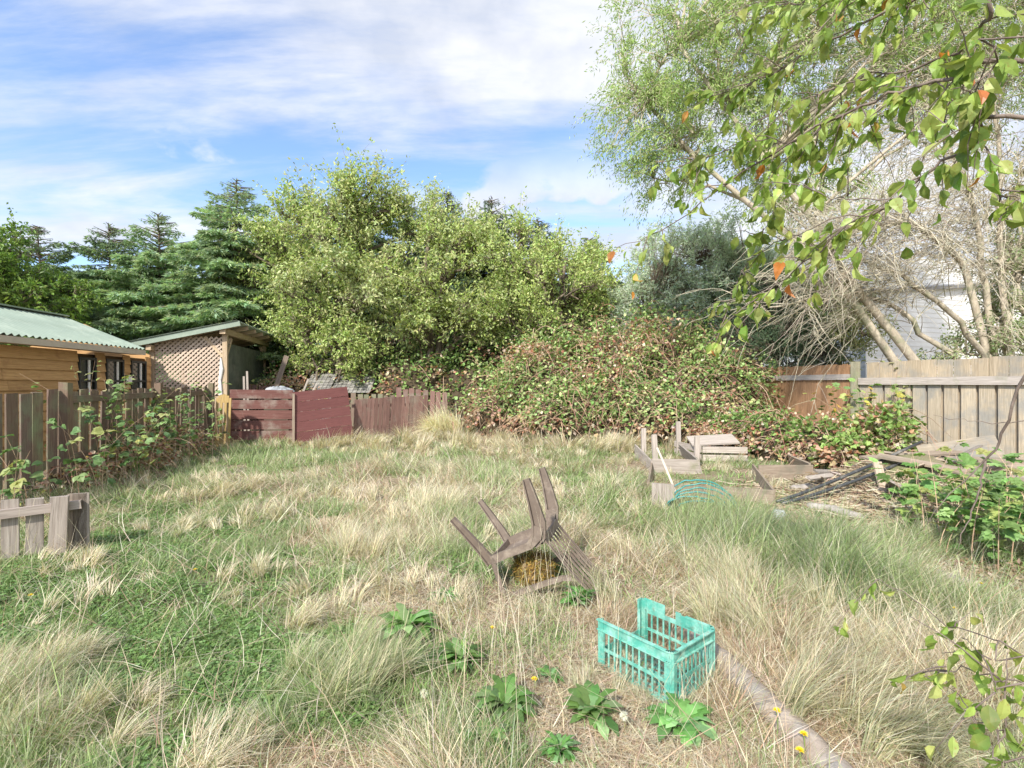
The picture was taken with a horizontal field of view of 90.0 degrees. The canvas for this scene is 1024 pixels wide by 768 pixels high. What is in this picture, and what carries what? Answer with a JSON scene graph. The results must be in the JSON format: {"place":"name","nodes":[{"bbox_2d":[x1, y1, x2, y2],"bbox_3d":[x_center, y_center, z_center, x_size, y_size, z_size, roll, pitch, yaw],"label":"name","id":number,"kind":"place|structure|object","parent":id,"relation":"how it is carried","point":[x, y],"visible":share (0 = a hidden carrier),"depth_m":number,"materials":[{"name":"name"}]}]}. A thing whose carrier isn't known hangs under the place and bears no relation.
{"place":"outdoors","nodes":[
{"label":"outdoors","id":0,"kind":"place"},
{"bbox_2d":[0,419,1023,767],"bbox_3d":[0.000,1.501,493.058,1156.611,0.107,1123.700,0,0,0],"label":"ground","id":1,"kind":"structure","parent":0,"point":[532,459],"depth_m":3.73,"materials":[{"name":"green plant"}]},
{"bbox_2d":[0,224,74,344],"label":"conifer","id":2,"kind":"object","parent":1,"relation":"on","point":[63,256],"visible":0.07,"depth_m":22.93,"materials":[{"name":"green plant"}]},
{"bbox_2d":[0,492,89,561],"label":"fence","id":3,"kind":"object","parent":1,"relation":"on","point":[64,511],"visible":0.68,"depth_m":4.39,"materials":[{"name":"grey wood"}]},
{"bbox_2d":[0,426,93,507],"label":"bramble shoot","id":4,"kind":"object","parent":1,"relation":"on","point":[21,464],"visible":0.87,"depth_m":5.56,"materials":[{"name":"plant"}]},
{"bbox_2d":[0,202,116,346],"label":"tree","id":5,"kind":"object","parent":1,"relation":"on","point":[43,291],"visible":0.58,"depth_m":16.99,"materials":[{"name":"green plant"}]},
{"bbox_2d":[0,303,151,467],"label":"cabin","id":6,"kind":"object","parent":1,"relation":"on","point":[58,353],"visible":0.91,"depth_m":10.59,"materials":[{"name":"brown wood"}]},
{"bbox_2d":[78,357,96,395],"bbox_3d":[-9.226,-0.115,11.116,0.062,0.930,0.521,0,0,-6],"label":"window","id":7,"kind":"structure","parent":6,"relation":"in","point":[85,364],"depth_m":11.13,"materials":[{"name":"black glass"}]},
{"bbox_2d":[105,359,124,393],"bbox_3d":[-9.314,-0.115,12.000,0.062,0.930,0.609,0,0,-6],"label":"window","id":8,"kind":"structure","parent":6,"relation":"in","point":[113,366],"depth_m":11.99,"materials":[{"name":"black glass"}]},
{"bbox_2d":[130,360,146,392],"bbox_3d":[-9.402,-0.115,12.880,0.062,0.930,0.601,0,0,-6],"label":"window","id":9,"kind":"structure","parent":6,"relation":"in","point":[137,367],"depth_m":12.92,"materials":[{"name":"black glass"}]},
{"bbox_2d":[25,222,141,346],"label":"conifer","id":10,"kind":"object","parent":1,"relation":"on","point":[103,252],"visible":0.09,"depth_m":21.20,"materials":[{"name":"green plant"}]},
{"bbox_2d":[29,401,170,494],"bbox_3d":[-5.675,0.871,7.323,1.180,1.304,2.559,0,0,-23],"label":"bramble shoot","id":11,"kind":"object","parent":1,"relation":"on","point":[98,460],"visible":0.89,"depth_m":7.25,"materials":[{"name":"plant"}]},
{"bbox_2d":[33,361,179,460],"bbox_3d":[-7.208,0.555,9.429,2.044,1.966,2.509,0,0,0],"label":"weed shrub","id":12,"kind":"object","parent":1,"relation":"on","point":[120,398],"visible":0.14,"depth_m":9.40,"materials":[{"name":"green plant"}]},
{"bbox_2d":[0,382,214,498],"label":"picket fence","id":13,"kind":"object","parent":1,"relation":"on","point":[63,399],"visible":0.41,"depth_m":7.19,"materials":[{"name":"brown wood"}]},
{"bbox_2d":[3,422,235,497],"bbox_3d":[-6.505,1.122,8.581,2.500,0.795,5.661,0,0,-7],"label":"bramble patch","id":14,"kind":"object","parent":1,"relation":"on","point":[165,447],"visible":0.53,"depth_m":8.36,"materials":[{"name":"green plant"}]},
{"bbox_2d":[19,373,231,480],"bbox_3d":[-6.315,0.666,9.411,1.838,1.722,4.052,0,0,0],"label":"bramble shoot","id":15,"kind":"object","parent":1,"relation":"on","point":[172,422],"visible":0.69,"depth_m":9.28,"materials":[{"name":"plant"}]},
{"bbox_2d":[85,210,227,387],"bbox_3d":[-14.015,-2.552,20.480,7.785,8.541,8.017,0,0,-28],"label":"conifer","id":16,"kind":"object","parent":1,"relation":"on","point":[147,266],"visible":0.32,"depth_m":19.22,"materials":[{"name":"green plant"}]},
{"bbox_2d":[122,320,272,436],"bbox_3d":[-9.284,-0.059,15.985,2.851,3.326,5.225,0,0,-13],"label":"timber shelter","id":17,"kind":"object","parent":1,"relation":"on","point":[232,339],"visible":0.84,"depth_m":13.90,"materials":[{"name":"brown wood"}]},
{"bbox_2d":[219,358,223,394],"bbox_3d":[-7.904,-0.199,13.914,0.123,1.004,0.093,0,0,-30],"label":"rag","id":18,"kind":"object","parent":17,"relation":"attached to","point":[221,369],"visible":0.95,"depth_m":13.88,"materials":[{"name":"white fabric"}]},
{"bbox_2d":[116,178,328,420],"bbox_3d":[-10.858,-3.015,20.036,10.204,10.001,9.981,0,0,0],"label":"conifer","id":19,"kind":"object","parent":1,"relation":"on","point":[208,255],"visible":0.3,"depth_m":18.63,"materials":[{"name":"green plant"}]},
{"bbox_2d":[214,394,231,445],"bbox_3d":[-6.965,0.875,12.340,0.363,1.251,0.100,0,0,0],"label":"ochre board","id":20,"kind":"object","parent":1,"relation":"on","point":[225,399],"visible":0.68,"depth_m":12.34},
{"bbox_2d":[246,371,249,430],"bbox_3d":[-7.322,0.573,14.200,0.110,1.857,0.043,0,0,0],"label":"stake","id":21,"kind":"object","parent":1,"relation":"on","point":[247,385],"visible":0.36,"depth_m":14.19,"materials":[{"name":"grey wood"}]},
{"bbox_2d":[234,385,272,430],"bbox_3d":[-7.797,0.751,15.676,1.498,1.509,0.062,0,0,-12],"label":"picket fence","id":22,"kind":"object","parent":1,"relation":"on","point":[254,387],"visible":0.19,"depth_m":15.62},
{"bbox_2d":[230,389,292,441],"bbox_3d":[-6.409,0.819,13.122,1.489,1.363,0.074,0,0,-16],"label":"slatted panel","id":23,"kind":"object","parent":1,"relation":"on","point":[262,404],"visible":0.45,"depth_m":13.09,"materials":[{"name":"red wood"}]},
{"bbox_2d":[258,355,288,430],"bbox_3d":[-7.113,0.324,15.250,0.903,2.396,0.086,0,0,-40],"label":"plank","id":24,"kind":"object","parent":1,"relation":"on","point":[281,371],"visible":0.36,"depth_m":15.38,"materials":[{"name":"grey wood"}]},
{"bbox_2d":[264,386,293,430],"bbox_3d":[-6.678,0.764,14.603,0.994,1.433,0.715,0,0,0],"label":"tarp heap","id":25,"kind":"object","parent":1,"relation":"on","point":[278,388],"visible":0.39,"depth_m":14.38,"materials":[{"name":"white plastic"}]},
{"bbox_2d":[246,361,326,420],"bbox_3d":[-7.124,0.408,15.757,3.308,2.275,2.382,0,0,0],"label":"dry brush","id":26,"kind":"object","parent":1,"relation":"on","point":[282,382],"visible":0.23,"depth_m":15.95,"materials":[{"name":"brown plant"}]},
{"bbox_2d":[237,206,349,373],"bbox_3d":[-9.483,-3.222,22.643,6.686,9.783,6.561,0,0,0],"label":"conifer","id":27,"kind":"object","parent":1,"relation":"on","point":[294,346],"depth_m":22.38,"materials":[{"name":"green plant"}]},
{"bbox_2d":[0,499,609,767],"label":"clover","id":28,"kind":"object","parent":1,"relation":"on","point":[194,682],"visible":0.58,"depth_m":3.09,"materials":[{"name":"green plant"}]},
{"bbox_2d":[292,387,352,442],"bbox_3d":[-4.910,0.786,13.275,1.516,1.432,0.250,0,0,-35],"label":"leaning panel","id":29,"kind":"object","parent":1,"relation":"on","point":[313,414],"visible":0.86,"depth_m":13.24,"materials":[{"name":"red paint"}]},
{"bbox_2d":[204,123,450,385],"bbox_3d":[-7.132,-3.334,18.214,11.490,9.990,5.923,0,0,27],"label":"cherry tree","id":30,"kind":"object","parent":1,"relation":"on","point":[318,227],"visible":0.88,"depth_m":16.97,"materials":[{"name":"green plant"}]},
{"bbox_2d":[266,276,397,385],"bbox_3d":[-6.087,-1.157,17.274,4.473,5.561,3.443,0,0,0],"label":"elder shrub","id":31,"kind":"object","parent":1,"relation":"on","point":[311,319],"visible":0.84,"depth_m":16.76,"materials":[{"name":"green plant"}]},
{"bbox_2d":[305,374,375,428],"bbox_3d":[-5.598,0.575,16.760,2.136,1.851,0.981,0,0,0],"label":"lattice panel","id":32,"kind":"object","parent":1,"relation":"on","point":[324,381],"visible":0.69,"depth_m":16.68,"materials":[{"name":"white paint"}]},
{"bbox_2d":[313,189,411,371],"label":"dark conifer","id":33,"kind":"object","parent":1,"relation":"on","point":[377,241],"visible":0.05,"depth_m":24.35,"materials":[{"name":"green plant"}]},
{"bbox_2d":[350,393,394,430],"bbox_3d":[-4.281,0.892,15.921,1.451,1.229,0.062,0,0,-8],"label":"fence","id":34,"kind":"object","parent":1,"relation":"on","point":[353,397],"visible":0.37,"depth_m":15.84,"materials":[{"name":"brown wood"}]},
{"bbox_2d":[352,395,427,438],"bbox_3d":[-3.430,0.918,14.567,2.235,1.180,0.062,0,0,-36],"label":"picket fence","id":35,"kind":"object","parent":1,"relation":"on","point":[375,420],"visible":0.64,"depth_m":14.47,"materials":[{"name":"wood"}]},
{"bbox_2d":[360,199,454,361],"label":"dark conifer","id":36,"kind":"object","parent":1,"relation":"on","point":[415,254],"visible":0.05,"depth_m":25.51,"materials":[{"name":"green plant"}]},
{"bbox_2d":[377,602,441,642],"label":"dandelion plant","id":37,"kind":"object","parent":1,"relation":"on","point":[419,617],"visible":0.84,"depth_m":2.98,"materials":[{"name":"green plant"}]},
{"bbox_2d":[396,387,447,431],"bbox_3d":[-2.800,0.804,15.921,1.607,1.404,0.062,0,0,-7],"label":"picket fence","id":38,"kind":"object","parent":1,"relation":"on","point":[425,392],"visible":0.4,"depth_m":15.93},
{"bbox_2d":[387,190,489,367],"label":"dark conifer","id":39,"kind":"object","parent":1,"relation":"on","point":[453,208],"visible":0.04,"depth_m":24.23,"materials":[{"name":"green plant"}]},
{"bbox_2d":[259,308,623,429],"bbox_3d":[-1.779,-0.733,18.683,16.369,4.659,7.347,0,0,0],"label":"bramble thicket","id":40,"kind":"object","parent":1,"relation":"on","point":[409,370],"visible":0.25,"depth_m":17.15,"materials":[{"name":"green plant"}]},
{"bbox_2d":[427,586,462,602],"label":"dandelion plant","id":41,"kind":"object","parent":1,"relation":"on","point":[446,592],"visible":0.41,"depth_m":3.54,"materials":[{"name":"green plant"}]},
{"bbox_2d":[367,173,524,369],"bbox_3d":[-2.442,-2.983,18.304,6.209,9.214,6.744,0,0,0],"label":"cherry tree","id":42,"kind":"object","parent":1,"relation":"on","point":[431,312],"visible":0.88,"depth_m":16.85,"materials":[{"name":"green plant"}]},
{"bbox_2d":[435,637,484,672],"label":"dandelion plant","id":43,"kind":"object","parent":1,"relation":"on","point":[450,652],"visible":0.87,"depth_m":2.65,"materials":[{"name":"green plant"}]},
{"bbox_2d":[436,196,534,362],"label":"dark conifer","id":44,"kind":"object","parent":1,"relation":"on","point":[490,202],"visible":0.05,"depth_m":23.40,"materials":[{"name":"green plant"}]},
{"bbox_2d":[458,716,513,755],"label":"dandelion plant","id":45,"kind":"object","parent":1,"relation":"on","point":[495,738],"visible":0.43,"depth_m":2.06,"materials":[{"name":"green plant"}]},
{"bbox_2d":[471,673,538,729],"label":"dandelion plant","id":46,"kind":"object","parent":1,"relation":"on","point":[495,693],"visible":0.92,"depth_m":2.28,"materials":[{"name":"green plant"}]},
{"bbox_2d":[0,396,1023,767],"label":"dry grass","id":47,"kind":"structure","parent":1,"relation":"on","point":[808,676],"depth_m":2.92,"materials":[{"name":"plant"}]},
{"bbox_2d":[450,467,604,603],"bbox_3d":[0.182,1.119,3.829,1.135,0.919,0.631,0,0,16],"label":"plastic chair","id":48,"kind":"object","parent":1,"relation":"on","point":[534,535],"visible":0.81,"depth_m":3.68,"materials":[{"name":"plastic"}]},
{"bbox_2d":[509,548,557,587],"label":"moss clump","id":49,"kind":"object","parent":1,"relation":"on","point":[529,559],"visible":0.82,"depth_m":3.72,"materials":[{"name":"brown plant"}]},
{"bbox_2d":[493,218,597,341],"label":"dark conifer","id":50,"kind":"object","parent":1,"relation":"on","point":[538,227],"visible":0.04,"depth_m":23.65,"materials":[{"name":"green plant"}]},
{"bbox_2d":[536,664,564,683],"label":"dandelion plant","id":51,"kind":"object","parent":1,"relation":"on","point":[547,670],"visible":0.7,"depth_m":2.59,"materials":[{"name":"green plant"}]},
{"bbox_2d":[465,186,636,359],"bbox_3d":[1.188,-2.596,17.591,6.302,8.466,5.341,0,0,20],"label":"cherry tree","id":52,"kind":"object","parent":1,"relation":"on","point":[583,280],"visible":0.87,"depth_m":17.13,"materials":[{"name":"green plant"}]},
{"bbox_2d":[539,730,581,765],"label":"dandelion plant","id":53,"kind":"object","parent":1,"relation":"on","point":[564,741],"visible":0.96,"depth_m":2.03,"materials":[{"name":"green plant"}]},
{"bbox_2d":[560,585,597,604],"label":"dandelion plant","id":54,"kind":"object","parent":1,"relation":"on","point":[582,598],"visible":0.76,"depth_m":3.42,"materials":[{"name":"green plant"}]},
{"bbox_2d":[561,680,623,741],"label":"dandelion plant","id":55,"kind":"object","parent":1,"relation":"on","point":[585,698],"visible":0.93,"depth_m":2.25,"materials":[{"name":"green plant"}]},
{"bbox_2d":[554,237,640,331],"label":"dark conifer","id":56,"kind":"object","parent":1,"relation":"on","point":[620,283],"visible":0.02,"depth_m":22.53,"materials":[{"name":"green plant"}]},
{"bbox_2d":[448,295,791,447],"bbox_3d":[2.959,-0.582,14.774,9.846,4.318,6.402,0,0,15],"label":"bramble thicket","id":57,"kind":"object","parent":1,"relation":"on","point":[597,383],"visible":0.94,"depth_m":13.68,"materials":[{"name":"green plant"}]},
{"bbox_2d":[619,711,628,732],"bbox_3d":[0.477,1.441,2.182,0.041,0.096,0.042,0,0,0],"label":"seed head","id":58,"kind":"object","parent":1,"relation":"on","point":[623,715],"visible":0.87,"depth_m":2.18},
{"bbox_2d":[596,598,714,703],"bbox_3d":[0.740,1.353,2.637,0.398,0.275,0.464,0,0,-39],"label":"plastic crate","id":59,"kind":"object","parent":1,"relation":"on","point":[669,658],"visible":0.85,"depth_m":2.56,"materials":[{"name":"plastic"}]},
{"bbox_2d":[652,483,674,507],"bbox_3d":[1.800,1.346,6.100,0.263,0.321,0.030,0,0,19],"label":"plank","id":60,"kind":"object","parent":1,"relation":"on","point":[665,490],"visible":0.64,"depth_m":6.09,"materials":[{"name":"grey wood"}]},
{"bbox_2d":[634,421,702,473],"bbox_3d":[2.964,1.178,9.759,1.024,0.766,2.466,0,0,6],"label":"raised bed","id":61,"kind":"object","parent":1,"relation":"on","point":[689,462],"visible":0.79,"depth_m":8.87,"materials":[{"name":"grey wood"}]},
{"bbox_2d":[645,692,718,750],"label":"dandelion plant","id":62,"kind":"object","parent":1,"relation":"on","point":[669,723],"visible":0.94,"depth_m":2.20,"materials":[{"name":"green plant"}]},
{"bbox_2d":[663,479,736,507],"bbox_3d":[2.191,1.303,5.942,0.851,0.371,0.139,0,0,14],"label":"garden hose","id":63,"kind":"object","parent":1,"relation":"on","point":[676,496],"visible":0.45,"depth_m":5.97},
{"bbox_2d":[674,434,747,461],"bbox_3d":[4.019,1.262,10.444,1.066,0.477,1.118,0,0,0],"label":"compost box","id":64,"kind":"object","parent":1,"relation":"on","point":[717,439],"visible":0.87,"depth_m":10.11,"materials":[{"name":"grey wood"}]},
{"bbox_2d":[647,463,774,503],"bbox_3d":[2.843,1.418,7.627,1.627,0.220,2.190,0,0,19],"label":"raised bed","id":65,"kind":"object","parent":1,"relation":"on","point":[769,489],"visible":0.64,"depth_m":6.62,"materials":[{"name":"wood"}]},
{"bbox_2d":[656,447,675,493],"bbox_3d":[2.083,1.152,6.901,0.041,0.523,0.622,0,0,-6],"label":"stick","id":66,"kind":"object","parent":65,"relation":"on","point":[663,462],"visible":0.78,"depth_m":6.95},
{"bbox_2d":[601,202,829,356],"bbox_3d":[6.949,-2.090,16.957,8.013,7.429,5.446,0,0,0],"label":"juniper tree","id":67,"kind":"object","parent":1,"relation":"on","point":[672,280],"visible":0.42,"depth_m":15.93,"materials":[{"name":"green plant"}]},
{"bbox_2d":[678,628,853,767],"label":"edging log","id":68,"kind":"object","parent":1,"relation":"on","point":[820,743],"visible":0.5,"depth_m":2.19,"materials":[{"name":"wood"}]},
{"bbox_2d":[674,404,877,468],"bbox_3d":[5.239,0.972,10.549,2.631,1.137,4.639,0,0,-20],"label":"bramble patch","id":69,"kind":"object","parent":1,"relation":"on","point":[765,434],"visible":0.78,"depth_m":9.84,"materials":[{"name":"green plant"}]},
{"bbox_2d":[696,260,862,380],"bbox_3d":[7.562,-1.043,14.970,4.507,5.289,4.641,0,0,13],"label":"yew tree","id":70,"kind":"object","parent":1,"relation":"on","point":[771,332],"visible":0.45,"depth_m":13.92,"materials":[{"name":"green plant"}]},
{"bbox_2d":[758,454,812,481],"bbox_3d":[4.615,1.401,8.354,0.638,0.305,1.812,0,0,42],"label":"raised bed","id":71,"kind":"object","parent":1,"relation":"on","point":[790,470],"visible":0.64,"depth_m":8.00,"materials":[{"name":"wood"}]},
{"bbox_2d":[549,476,1023,657],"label":"leaf litter","id":72,"kind":"object","parent":1,"relation":"on","point":[981,568],"visible":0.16,"depth_m":4.14,"materials":[{"name":"plant"}]},
{"bbox_2d":[569,0,1023,376],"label":"willow tree","id":73,"kind":"object","parent":1,"relation":"on","point":[649,94],"visible":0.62,"depth_m":11.29,"materials":[{"name":"green plant"}]},
{"bbox_2d":[795,746,805,766],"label":"dandelion","id":74,"kind":"object","parent":1,"relation":"on","point":[799,749],"visible":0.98,"depth_m":1.89,"materials":[{"name":"yellow plant"}]},
{"bbox_2d":[789,483,815,489],"bbox_3d":[4.565,1.434,7.373,1.406,0.142,0.165,0,0,-21],"label":"fallen log","id":75,"kind":"object","parent":1,"relation":"on","point":[805,485],"visible":0.19,"depth_m":7.16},
{"bbox_2d":[799,730,807,746],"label":"dandelion","id":76,"kind":"object","parent":1,"relation":"on","point":[803,732],"visible":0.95,"depth_m":2.03,"materials":[{"name":"yellow plant"}]},
{"bbox_2d":[607,0,1023,767],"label":"plum tree","id":77,"kind":"object","parent":1,"relation":"on","point":[959,70],"visible":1,"depth_m":1.78,"materials":[{"name":"green plant"}]},
{"bbox_2d":[807,502,863,518],"bbox_3d":[3.751,1.466,5.923,0.190,0.109,0.599,0,0,-32],"label":"fallen log","id":78,"kind":"object","parent":1,"relation":"on","point":[832,508],"visible":0.48,"depth_m":5.93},
{"bbox_2d":[655,452,1022,542],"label":"dead sticks","id":79,"kind":"object","parent":1,"relation":"on","point":[859,489],"visible":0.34,"depth_m":6.63,"materials":[{"name":"wood"}]},
{"bbox_2d":[785,260,899,375],"bbox_3d":[8.998,-0.908,14.123,2.644,5.026,2.705,0,0,27],"label":"ivy shrub","id":80,"kind":"object","parent":1,"relation":"on","point":[861,333],"visible":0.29,"depth_m":13.49,"materials":[{"name":"green plant"}]},
{"bbox_2d":[677,0,1023,418],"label":"twiggy shrub","id":81,"kind":"object","parent":1,"relation":"on","point":[944,244],"visible":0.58,"depth_m":10.91,"materials":[{"name":"grey plant"}]},
{"bbox_2d":[802,376,905,445],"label":"grape vine","id":82,"kind":"object","parent":1,"relation":"on","point":[845,398],"visible":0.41,"depth_m":10.69,"materials":[{"name":"plant"}]},
{"bbox_2d":[805,400,951,469],"bbox_3d":[6.126,0.906,8.768,2.928,1.317,1.865,0,0,-25],"label":"bramble patch","id":83,"kind":"object","parent":1,"relation":"on","point":[865,427],"visible":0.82,"depth_m":8.56,"materials":[{"name":"green plant"}]},
{"bbox_2d":[750,356,1023,470],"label":"board fence","id":84,"kind":"object","parent":1,"relation":"on","point":[972,392],"visible":0.48,"depth_m":9.88,"materials":[{"name":"grey wood"}]},
{"bbox_2d":[777,453,1021,500],"bbox_3d":[5.750,1.259,7.350,3.400,0.558,2.100,0,0,0],"label":"earth mound","id":85,"kind":"object","parent":1,"relation":"on","point":[926,457],"visible":0.13,"depth_m":7.12,"materials":[{"name":"soil"}]},
{"bbox_2d":[805,473,833,480],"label":"plank","id":86,"kind":"object","parent":85,"relation":"on","point":[817,477],"visible":0.64,"depth_m":7.18,"materials":[{"name":"grey wood"}]},
{"bbox_2d":[813,469,837,473],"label":"plank","id":87,"kind":"object","parent":85,"relation":"on","point":[820,471],"visible":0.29,"depth_m":7.52,"materials":[{"name":"grey wood"}]},
{"bbox_2d":[781,462,901,504],"bbox_3d":[4.453,1.266,6.750,2.436,0.451,0.044,0,0,-22],"label":"wooden plank","id":88,"kind":"object","parent":85,"relation":"on","point":[844,484],"visible":0.75,"depth_m":6.66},
{"bbox_2d":[775,440,922,502],"bbox_3d":[4.693,1.163,7.000,3.032,0.658,0.044,0,0,-23],"label":"black pipe","id":89,"kind":"object","parent":85,"relation":"on","point":[851,473],"visible":0.8,"depth_m":6.88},
{"bbox_2d":[872,462,888,491],"bbox_3d":[4.835,1.257,6.701,0.112,0.462,0.239,0,0,5],"label":"plank","id":90,"kind":"object","parent":85,"relation":"on","point":[883,488],"visible":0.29,"depth_m":6.73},
{"bbox_2d":[886,479,901,487],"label":"plank","id":91,"kind":"object","parent":85,"relation":"on","point":[892,482],"visible":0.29,"depth_m":6.26,"materials":[{"name":"grey wood"}]},
{"bbox_2d":[859,450,961,459],"bbox_3d":[6.214,1.103,7.948,1.582,0.141,0.182,0,0,-4],"label":"plank","id":92,"kind":"object","parent":85,"relation":"on","point":[940,453],"visible":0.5,"depth_m":7.94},
{"bbox_2d":[883,451,961,464],"bbox_3d":[5.931,1.067,7.371,0.066,0.066,1.165,0,0,-16],"label":"plank","id":93,"kind":"object","parent":85,"relation":"on","point":[889,453],"visible":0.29,"depth_m":7.20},
{"bbox_2d":[916,435,1004,457],"bbox_3d":[7.006,1.082,8.001,1.065,0.590,0.264,0,0,24],"label":"plywood sheet","id":94,"kind":"object","parent":85,"relation":"on","point":[988,443],"visible":0.36,"depth_m":7.99,"materials":[{"name":"beige wood"}]},
{"bbox_2d":[914,472,1023,481],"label":"plank","id":95,"kind":"object","parent":85,"relation":"on","point":[973,475],"visible":0.22,"depth_m":6.82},
{"bbox_2d":[961,463,1023,471],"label":"plank","id":96,"kind":"object","parent":85,"relation":"on","point":[1015,465],"visible":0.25,"depth_m":7.00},
{"bbox_2d":[976,458,1005,461],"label":"plank","id":97,"kind":"object","parent":96,"relation":"on","point":[997,459],"visible":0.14,"depth_m":7.11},
{"bbox_2d":[881,349,961,451],"bbox_3d":[8.035,0.368,10.365,0.731,2.264,1.718,0,0,-16],"label":"grape vine","id":98,"kind":"object","parent":1,"relation":"on","point":[893,388],"visible":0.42,"depth_m":10.38,"materials":[{"name":"plant"}]},
{"bbox_2d":[901,560,983,590],"bbox_3d":[3.205,1.438,3.852,0.113,0.092,0.524,0,0,-31],"label":"fallen log","id":99,"kind":"object","parent":1,"relation":"on","point":[951,576],"visible":0.08,"depth_m":3.76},
{"bbox_2d":[868,440,1023,570],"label":"bush","id":100,"kind":"object","parent":1,"relation":"on","point":[1012,517],"visible":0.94,"depth_m":4.54,"materials":[{"name":"plant"}]},
{"bbox_2d":[879,464,1023,510],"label":"grape vine","id":101,"kind":"object","parent":1,"relation":"on","point":[889,495],"visible":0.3,"depth_m":6.14,"materials":[{"name":"plant"}]},
{"bbox_2d":[916,138,1023,373],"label":"ivy tree","id":102,"kind":"object","parent":1,"relation":"on","point":[957,342],"visible":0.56,"depth_m":11.40,"materials":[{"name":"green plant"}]},
{"bbox_2d":[0,0,1023,366],"label":"sky","id":103,"kind":"structure","parent":0,"point":[116,112],"materials":[{"name":"blue"}]},
{"bbox_2d":[799,253,1023,377],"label":"white house","id":104,"kind":"structure","parent":0,"point":[931,329],"depth_m":18.98,"materials":[{"name":"paint"}]},
{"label":"plank","id":105,"kind":"object","parent":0,"visible":0},
{"bbox_2d":[877,453,966,473],"bbox_3d":[5.524,1.066,6.921,0.946,0.178,0.161,0,0,40],"label":"plank","id":106,"kind":"object","parent":105,"relation":"on","point":[896,458],"visible":0.71,"depth_m":6.94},
{"bbox_2d":[946,445,982,462],"bbox_3d":[6.234,0.956,7.046,1.137,0.178,0.058,0,0,-31],"label":"plank","id":107,"kind":"object","parent":106,"relation":"on","point":[972,449],"visible":0.43,"depth_m":7.11,"materials":[{"name":"grey wood"}]},
{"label":"plank","id":108,"kind":"object","parent":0,"visible":0},
{"bbox_2d":[944,456,1023,463],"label":"plank","id":109,"kind":"object","parent":108,"relation":"on","point":[991,457],"visible":0.11,"depth_m":7.60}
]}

